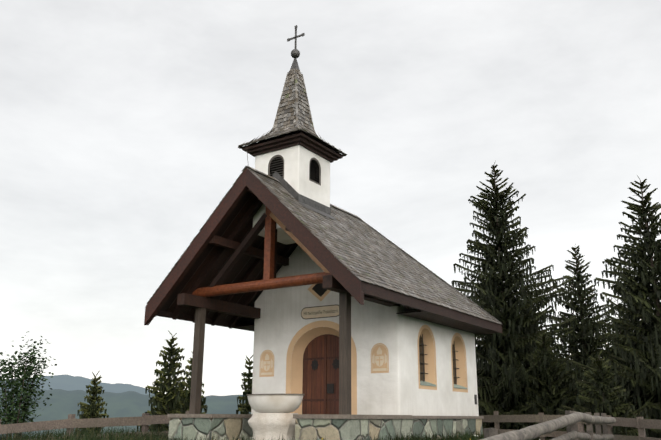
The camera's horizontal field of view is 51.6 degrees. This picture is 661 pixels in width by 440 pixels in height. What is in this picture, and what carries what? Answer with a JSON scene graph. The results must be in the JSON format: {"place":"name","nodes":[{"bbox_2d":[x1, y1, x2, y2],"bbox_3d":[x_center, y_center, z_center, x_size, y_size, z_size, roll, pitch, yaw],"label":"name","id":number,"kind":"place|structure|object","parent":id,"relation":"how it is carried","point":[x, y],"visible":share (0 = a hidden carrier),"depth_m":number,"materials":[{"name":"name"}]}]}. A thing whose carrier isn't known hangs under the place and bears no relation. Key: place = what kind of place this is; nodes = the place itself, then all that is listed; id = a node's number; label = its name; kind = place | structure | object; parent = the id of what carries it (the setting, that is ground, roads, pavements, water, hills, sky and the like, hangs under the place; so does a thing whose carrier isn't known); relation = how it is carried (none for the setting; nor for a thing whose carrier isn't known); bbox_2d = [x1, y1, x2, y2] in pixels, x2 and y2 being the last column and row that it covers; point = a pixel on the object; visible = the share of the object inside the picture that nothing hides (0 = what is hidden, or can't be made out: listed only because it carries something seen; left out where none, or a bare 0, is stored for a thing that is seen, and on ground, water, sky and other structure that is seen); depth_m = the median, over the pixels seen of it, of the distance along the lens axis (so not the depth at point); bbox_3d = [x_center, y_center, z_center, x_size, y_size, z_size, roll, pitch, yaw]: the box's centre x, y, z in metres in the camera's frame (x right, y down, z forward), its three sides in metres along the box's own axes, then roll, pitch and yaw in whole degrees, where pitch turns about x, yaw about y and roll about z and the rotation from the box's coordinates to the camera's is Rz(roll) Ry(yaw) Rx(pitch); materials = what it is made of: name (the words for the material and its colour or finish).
{"place":"outdoors","nodes":[
{"label":"outdoors","id":0,"kind":"place"},
{"bbox_2d":[0,375,250,438],"bbox_3d":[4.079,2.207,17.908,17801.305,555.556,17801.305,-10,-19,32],"label":"terrain","id":1,"kind":"structure","parent":0,"point":[68,392],"depth_m":1287.52,"materials":[{"name":"green plant"}]},
{"bbox_2d":[0,331,56,438],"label":"deciduous tree","id":2,"kind":"object","parent":1,"relation":"on","point":[12,415],"visible":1,"depth_m":17.44,"materials":[{"name":"green plant"}]},
{"bbox_2d":[75,370,108,433],"bbox_3d":[-6.675,5.494,18.976,1.103,2.615,1.146,6,-17,-20],"label":"spruce","id":3,"kind":"object","parent":1,"relation":"on","point":[93,409],"visible":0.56,"depth_m":18.98,"materials":[{"name":"green plant"}]},
{"bbox_2d":[137,330,187,431],"bbox_3d":[-5.060,5.462,21.197,1.719,4.014,1.974,9,-18,-28],"label":"spruce","id":4,"kind":"object","parent":1,"relation":"on","point":[161,401],"visible":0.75,"depth_m":21.00,"materials":[{"name":"green plant"}]},
{"bbox_2d":[173,351,207,413],"bbox_3d":[-4.207,5.539,20.666,1.496,3.342,1.481,-10,-19,32],"label":"spruce","id":5,"kind":"object","parent":1,"relation":"on","point":[185,398],"visible":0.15,"depth_m":20.57,"materials":[{"name":"green plant"}]},
{"bbox_2d":[236,355,252,413],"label":"spruce","id":6,"kind":"object","parent":1,"relation":"on","point":[245,407],"visible":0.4,"depth_m":19.01,"materials":[{"name":"green plant"}]},
{"bbox_2d":[0,422,539,439],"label":"grass","id":7,"kind":"structure","parent":1,"relation":"on","point":[81,435],"depth_m":15.08,"materials":[{"name":"green plant"}]},
{"bbox_2d":[246,394,304,439],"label":"basin","id":8,"kind":"object","parent":1,"relation":"on","point":[273,418],"visible":0.98,"depth_m":13.84,"materials":[{"name":"stone"}]},
{"bbox_2d":[167,414,483,439],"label":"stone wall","id":9,"kind":"structure","parent":1,"relation":"on","point":[307,426],"depth_m":14.25,"materials":[{"name":"grey stone"}]},
{"bbox_2d":[251,245,478,415],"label":"chapel walls","id":10,"kind":"structure","parent":9,"relation":"on","point":[280,323],"depth_m":16.36,"materials":[{"name":"white paint"}]},
{"bbox_2d":[304,310,335,314],"bbox_3d":[-0.233,2.198,16.225,0.980,0.120,0.001,-10,-19,32],"label":"sign text","id":11,"kind":"object","parent":10,"relation":"attached to","point":[305,313],"visible":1,"depth_m":16.23,"materials":[{"name":"grey paint"}]},
{"bbox_2d":[144,144,501,414],"bbox_3d":[0.251,1.907,17.072,5.640,5.700,7.505,-10,-19,32],"label":"roof timber","id":12,"kind":"object","parent":10,"relation":"on","point":[199,298],"visible":0.67,"depth_m":15.16,"materials":[{"name":"brown wood"}]},
{"bbox_2d":[241,25,343,220],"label":"turret fittings","id":13,"kind":"object","parent":12,"relation":"attached to","point":[311,144],"visible":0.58,"depth_m":15.67,"materials":[{"name":"brown wood"}]},
{"bbox_2d":[238,68,346,156],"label":"spire shingles","id":14,"kind":"object","parent":13,"relation":"on","point":[293,114],"visible":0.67,"depth_m":16.30,"materials":[{"name":"grey wood"}]},
{"bbox_2d":[147,166,502,324],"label":"roof shingles","id":15,"kind":"object","parent":12,"relation":"on","point":[359,248],"visible":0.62,"depth_m":15.29,"materials":[{"name":"grey wood"}]},
{"bbox_2d":[253,145,329,243],"bbox_3d":[-0.891,-0.562,15.957,1.280,1.900,1.280,-10,-19,32],"label":"turret","id":16,"kind":"object","parent":15,"relation":"on","point":[297,158],"visible":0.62,"depth_m":15.61,"materials":[{"name":"white paint"}]},
{"bbox_2d":[259,283,476,414],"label":"chapel fittings","id":17,"kind":"object","parent":10,"relation":"attached to","point":[320,389],"visible":0.88,"depth_m":16.14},
{"bbox_2d":[0,411,660,439],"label":"board fences","id":18,"kind":"object","parent":1,"relation":"on","point":[146,420],"visible":0.42,"depth_m":16.85,"materials":[{"name":"brown wood"}]},
{"bbox_2d":[451,160,584,439],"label":"spruce","id":19,"kind":"object","parent":1,"relation":"on","point":[496,293],"visible":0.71,"depth_m":26.12,"materials":[{"name":"green plant"}]},
{"bbox_2d":[519,290,559,362],"bbox_3d":[9.869,7.593,33.126,4.648,8.612,4.511,-10,-19,32],"label":"spruce","id":20,"kind":"object","parent":1,"relation":"on","point":[536,324],"depth_m":33.51,"materials":[{"name":"green plant"}]},
{"bbox_2d":[499,332,588,439],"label":"spruce","id":21,"kind":"object","parent":1,"relation":"on","point":[553,370],"visible":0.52,"depth_m":23.64,"materials":[{"name":"green plant"}]},
{"bbox_2d":[480,410,615,439],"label":"log fence","id":22,"kind":"object","parent":1,"relation":"on","point":[569,420],"visible":1,"depth_m":12.05,"materials":[{"name":"grey wood"}]},
{"bbox_2d":[546,244,617,408],"bbox_3d":[10.714,5.477,28.748,4.980,9.374,5.215,7,-17,-21],"label":"spruce","id":23,"kind":"object","parent":1,"relation":"on","point":[586,338],"visible":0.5,"depth_m":28.88,"materials":[{"name":"green plant"}]},
{"bbox_2d":[555,351,647,436],"bbox_3d":[7.557,5.280,19.226,2.576,3.242,2.842,-5,-17,17],"label":"spruce","id":24,"kind":"object","parent":1,"relation":"on","point":[601,377],"visible":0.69,"depth_m":19.05,"materials":[{"name":"green plant"}]},
{"bbox_2d":[556,177,660,437],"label":"spruce","id":25,"kind":"object","parent":1,"relation":"on","point":[640,286],"visible":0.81,"depth_m":21.32,"materials":[{"name":"green plant"}]},
{"bbox_2d":[584,316,653,409],"bbox_3d":[10.793,6.206,24.751,3.550,5.651,3.919,3,-16,-9],"label":"spruce","id":26,"kind":"object","parent":1,"relation":"on","point":[609,351],"visible":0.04,"depth_m":25.07,"materials":[{"name":"green plant"}]},
{"bbox_2d":[606,268,657,361],"bbox_3d":[14.025,6.445,30.977,4.150,9.166,4.295,1,-16,-2],"label":"spruce","id":27,"kind":"object","parent":1,"relation":"on","point":[626,305],"visible":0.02,"depth_m":31.78,"materials":[{"name":"green plant"}]},
{"bbox_2d":[0,0,660,396],"label":"sky","id":28,"kind":"structure","parent":0,"point":[123,123],"materials":[{"name":"white"}]}
]}

